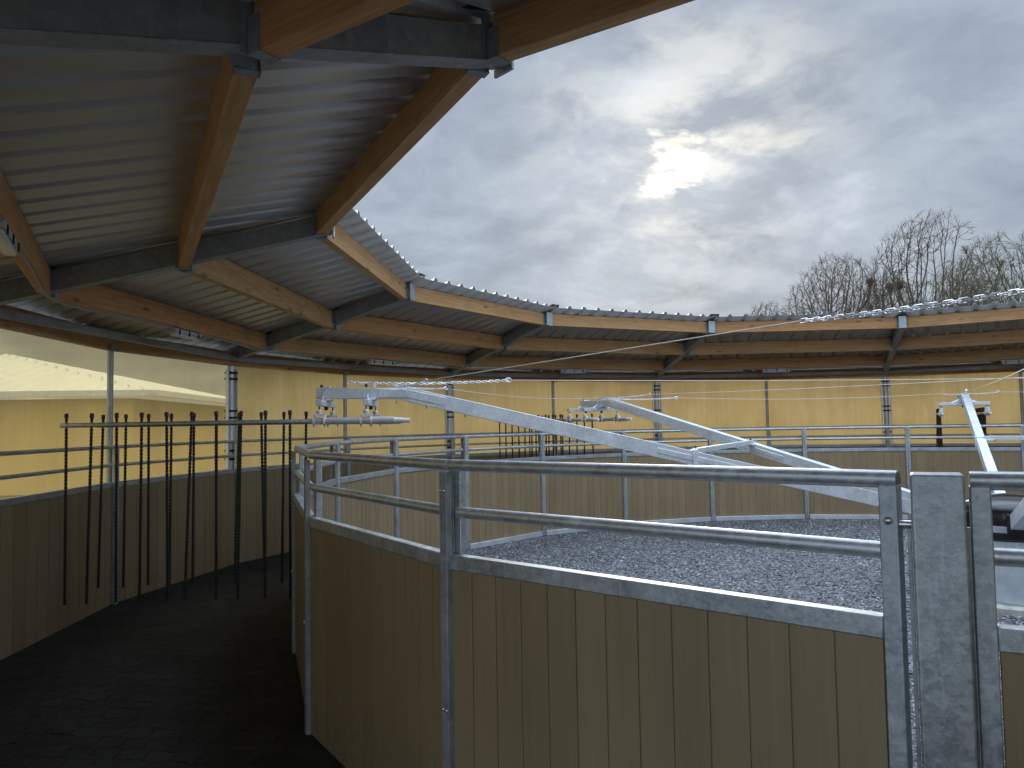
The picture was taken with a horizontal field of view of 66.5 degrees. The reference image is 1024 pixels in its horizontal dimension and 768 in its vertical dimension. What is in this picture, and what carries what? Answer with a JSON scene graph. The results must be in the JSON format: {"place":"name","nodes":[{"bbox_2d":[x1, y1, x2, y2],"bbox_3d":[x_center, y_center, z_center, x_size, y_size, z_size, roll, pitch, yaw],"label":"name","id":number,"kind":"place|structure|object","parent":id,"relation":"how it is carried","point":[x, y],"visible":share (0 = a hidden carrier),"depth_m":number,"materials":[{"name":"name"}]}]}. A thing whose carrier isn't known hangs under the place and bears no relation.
{"place":"outdoors","nodes":[
{"label":"outdoors","id":0,"kind":"place"},
{"bbox_2d":[0,354,225,495],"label":"barn","id":1,"kind":"structure","parent":0,"point":[32,424],"depth_m":22.14,"materials":[{"name":"metal"}]},
{"bbox_2d":[0,495,541,767],"bbox_3d":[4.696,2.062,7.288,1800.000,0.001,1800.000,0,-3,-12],"label":"ground","id":2,"kind":"structure","parent":0,"point":[298,679],"depth_m":5.33,"materials":[{"name":"grey plant"}]},
{"bbox_2d":[749,299,786,315],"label":"bare tree","id":3,"kind":"object","parent":2,"relation":"on","point":[765,311],"visible":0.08,"depth_m":62.05,"materials":[{"name":"brown plant"}]},
{"bbox_2d":[781,252,896,314],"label":"bare tree","id":4,"kind":"object","parent":2,"relation":"on","point":[832,282],"visible":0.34,"depth_m":45.64,"materials":[{"name":"brown plant"}]},
{"bbox_2d":[846,270,930,312],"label":"bare tree","id":5,"kind":"object","parent":2,"relation":"on","point":[886,280],"visible":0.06,"depth_m":59.90,"materials":[{"name":"brown plant"}]},
{"bbox_2d":[858,206,1012,311],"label":"bare tree","id":6,"kind":"object","parent":2,"relation":"on","point":[899,284],"visible":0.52,"depth_m":44.21,"materials":[{"name":"brown plant"}]},
{"bbox_2d":[923,252,1022,309],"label":"bare tree","id":7,"kind":"object","parent":2,"relation":"on","point":[1002,262],"visible":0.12,"depth_m":57.69,"materials":[{"name":"brown plant"}]},
{"bbox_2d":[938,229,1023,307],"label":"bare tree","id":8,"kind":"object","parent":2,"relation":"on","point":[1016,297],"visible":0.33,"depth_m":48.92,"materials":[{"name":"brown plant"}]},
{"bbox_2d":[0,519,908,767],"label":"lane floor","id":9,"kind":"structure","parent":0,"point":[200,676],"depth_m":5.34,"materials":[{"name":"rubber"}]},
{"bbox_2d":[0,0,1023,481],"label":"canopy","id":10,"kind":"object","parent":9,"relation":"on","point":[218,168],"visible":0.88,"depth_m":5.23,"materials":[{"name":"metal"}]},
{"bbox_2d":[0,220,19,255],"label":"strip light","id":11,"kind":"object","parent":10,"relation":"attached to","point":[9,245],"visible":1,"depth_m":3.92,"materials":[{"name":"white plastic"}]},
{"bbox_2d":[168,328,200,340],"bbox_3d":[-3.342,-0.506,7.990,0.092,0.073,0.540,-1,-3,4],"label":"strip light","id":12,"kind":"object","parent":10,"relation":"attached to","point":[184,334],"visible":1,"depth_m":7.92,"materials":[{"name":"white plastic"}]},
{"bbox_2d":[367,359,394,365],"bbox_3d":[-1.988,-0.327,11.906,0.092,0.073,0.540,-3,-4,34],"label":"strip light","id":13,"kind":"object","parent":10,"relation":"attached to","point":[381,362],"visible":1,"depth_m":11.85,"materials":[{"name":"white plastic"}]},
{"bbox_2d":[0,216,1016,372],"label":"conduit","id":14,"kind":"object","parent":10,"relation":"attached to","point":[21,253],"visible":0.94,"depth_m":10.85,"materials":[{"name":"grey metal"}]},
{"bbox_2d":[559,369,585,372],"bbox_3d":[1.145,-0.239,14.623,0.540,0.073,0.092,0,-3,-26],"label":"strip light","id":15,"kind":"object","parent":10,"relation":"attached to","point":[573,370],"visible":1,"depth_m":14.58,"materials":[{"name":"white plastic"}]},
{"bbox_2d":[235,367,1023,467],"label":"windbreak sheeting","id":16,"kind":"object","parent":10,"relation":"hanging from","point":[274,393],"visible":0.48,"depth_m":15.34,"materials":[{"name":"yellow fabric"}]},
{"bbox_2d":[762,368,790,372],"bbox_3d":[5.218,-0.268,15.412,0.540,0.073,0.092,-1,-3,4],"label":"strip light","id":17,"kind":"object","parent":10,"relation":"attached to","point":[777,370],"visible":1,"depth_m":15.38,"materials":[{"name":"white plastic"}]},
{"bbox_2d":[1001,359,1023,363],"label":"strip light","id":18,"kind":"object","parent":10,"relation":"attached to","point":[1019,361],"visible":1,"depth_m":14.08,"materials":[{"name":"white plastic"}]},
{"bbox_2d":[0,423,1023,659],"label":"fence","id":19,"kind":"object","parent":9,"relation":"on","point":[33,609],"visible":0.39,"depth_m":8.23,"materials":[{"name":"metal"}]},
{"bbox_2d":[899,472,980,767],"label":"gate post","id":20,"kind":"object","parent":9,"relation":"on","point":[943,628],"visible":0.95,"depth_m":1.92,"materials":[{"name":"metal"}]},
{"bbox_2d":[968,471,1023,767],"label":"gate leaf","id":21,"kind":"object","parent":20,"relation":"attached to","point":[993,637],"visible":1,"depth_m":1.90,"materials":[{"name":"metal"}]},
{"bbox_2d":[0,0,1023,406],"label":"sky","id":22,"kind":"structure","parent":0,"point":[697,157],"materials":[{"name":"grey"}]},
{"bbox_2d":[467,519,1023,767],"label":"gravel ground","id":23,"kind":"structure","parent":0,"point":[808,592],"depth_m":9.55,"materials":[{"name":"grey gravel"}]},
{"bbox_2d":[291,424,1023,767],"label":"fence","id":24,"kind":"object","parent":23,"relation":"on","point":[421,638],"visible":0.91,"depth_m":2.91,"materials":[{"name":"metal"}]},
{"bbox_2d":[316,384,1023,615],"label":"horse walker","id":25,"kind":"object","parent":23,"relation":"on","point":[1008,518],"visible":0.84,"depth_m":7.12,"materials":[{"name":"metal"}]},
{"bbox_2d":[60,405,403,604],"bbox_3d":[-2.360,0.995,6.640,2.880,1.660,0.088,-1,-3,-3],"label":"strap rail","id":26,"kind":"object","parent":25,"relation":"hanging from","point":[371,420],"visible":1,"depth_m":6.61,"materials":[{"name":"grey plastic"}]},
{"bbox_2d":[97,407,409,587],"bbox_3d":[-2.396,1.030,7.311,2.880,1.660,0.102,-1,-3,-3],"label":"strap rail","id":27,"kind":"object","parent":25,"relation":"hanging from","point":[375,413],"visible":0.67,"depth_m":7.26,"materials":[{"name":"grey plastic"}]},
{"bbox_2d":[392,384,609,399],"bbox_3d":[0.221,0.135,9.647,0.024,0.076,5.771,-2,-3,27],"label":"tension wire","id":28,"kind":"object","parent":25,"relation":"attached to","point":[445,389],"visible":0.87,"depth_m":8.13,"materials":[{"name":"metal"}]},
{"bbox_2d":[498,412,599,458],"bbox_3d":[0.546,1.278,13.077,0.080,1.660,2.880,1,-4,-33],"label":"strap rail","id":29,"kind":"object","parent":25,"relation":"hanging from","point":[583,419],"visible":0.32,"depth_m":13.03,"materials":[{"name":"grey plastic"}]},
{"bbox_2d":[529,411,631,456],"bbox_3d":[1.098,1.288,13.436,0.084,1.660,2.880,1,-4,-33],"label":"strap rail","id":30,"kind":"object","parent":25,"relation":"hanging from","point":[616,418],"visible":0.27,"depth_m":13.39,"materials":[{"name":"grey plastic"}]},
{"bbox_2d":[347,378,1023,384],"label":"tension wire","id":31,"kind":"object","parent":25,"relation":"attached to","point":[435,383],"visible":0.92,"depth_m":7.18,"materials":[{"name":"metal"}]},
{"bbox_2d":[398,288,1023,386],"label":"tension wire","id":32,"kind":"object","parent":25,"relation":"attached to","point":[943,303],"visible":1,"depth_m":3.27,"materials":[{"name":"metal"}]},
{"bbox_2d":[608,393,964,399],"bbox_3d":[4.392,0.207,12.407,5.821,0.076,0.024,-1,-3,-3],"label":"tension wire","id":33,"kind":"object","parent":25,"relation":"attached to","point":[713,398],"visible":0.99,"depth_m":12.33,"materials":[{"name":"metal"}]},
{"bbox_2d":[598,377,1023,398],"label":"tension wire","id":34,"kind":"object","parent":25,"relation":"attached to","point":[648,394],"visible":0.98,"depth_m":9.45,"materials":[{"name":"metal"}]},
{"bbox_2d":[936,406,944,446],"bbox_3d":[7.577,1.195,13.792,0.091,1.660,2.880,-2,-3,26],"label":"strap rail","id":35,"kind":"object","parent":25,"relation":"hanging from","point":[940,413],"visible":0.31,"depth_m":13.76,"materials":[{"name":"grey plastic"}]},
{"bbox_2d":[966,391,999,394],"bbox_3d":[8.869,0.013,10.138,0.024,0.076,5.821,1,-4,-33],"label":"tension wire","id":36,"kind":"object","parent":25,"relation":"attached to","point":[983,393],"visible":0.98,"depth_m":12.35,"materials":[{"name":"metal"}]},
{"bbox_2d":[975,405,991,435],"bbox_3d":[8.173,1.169,13.490,0.102,1.660,2.880,-2,-3,27],"label":"strap rail","id":37,"kind":"object","parent":25,"relation":"hanging from","point":[982,413],"visible":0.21,"depth_m":13.29,"materials":[{"name":"grey plastic"}]},
{"bbox_2d":[964,369,1023,392],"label":"tension wire","id":38,"kind":"object","parent":25,"relation":"attached to","point":[966,390],"visible":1,"depth_m":8.35,"materials":[{"name":"metal"}]}
]}

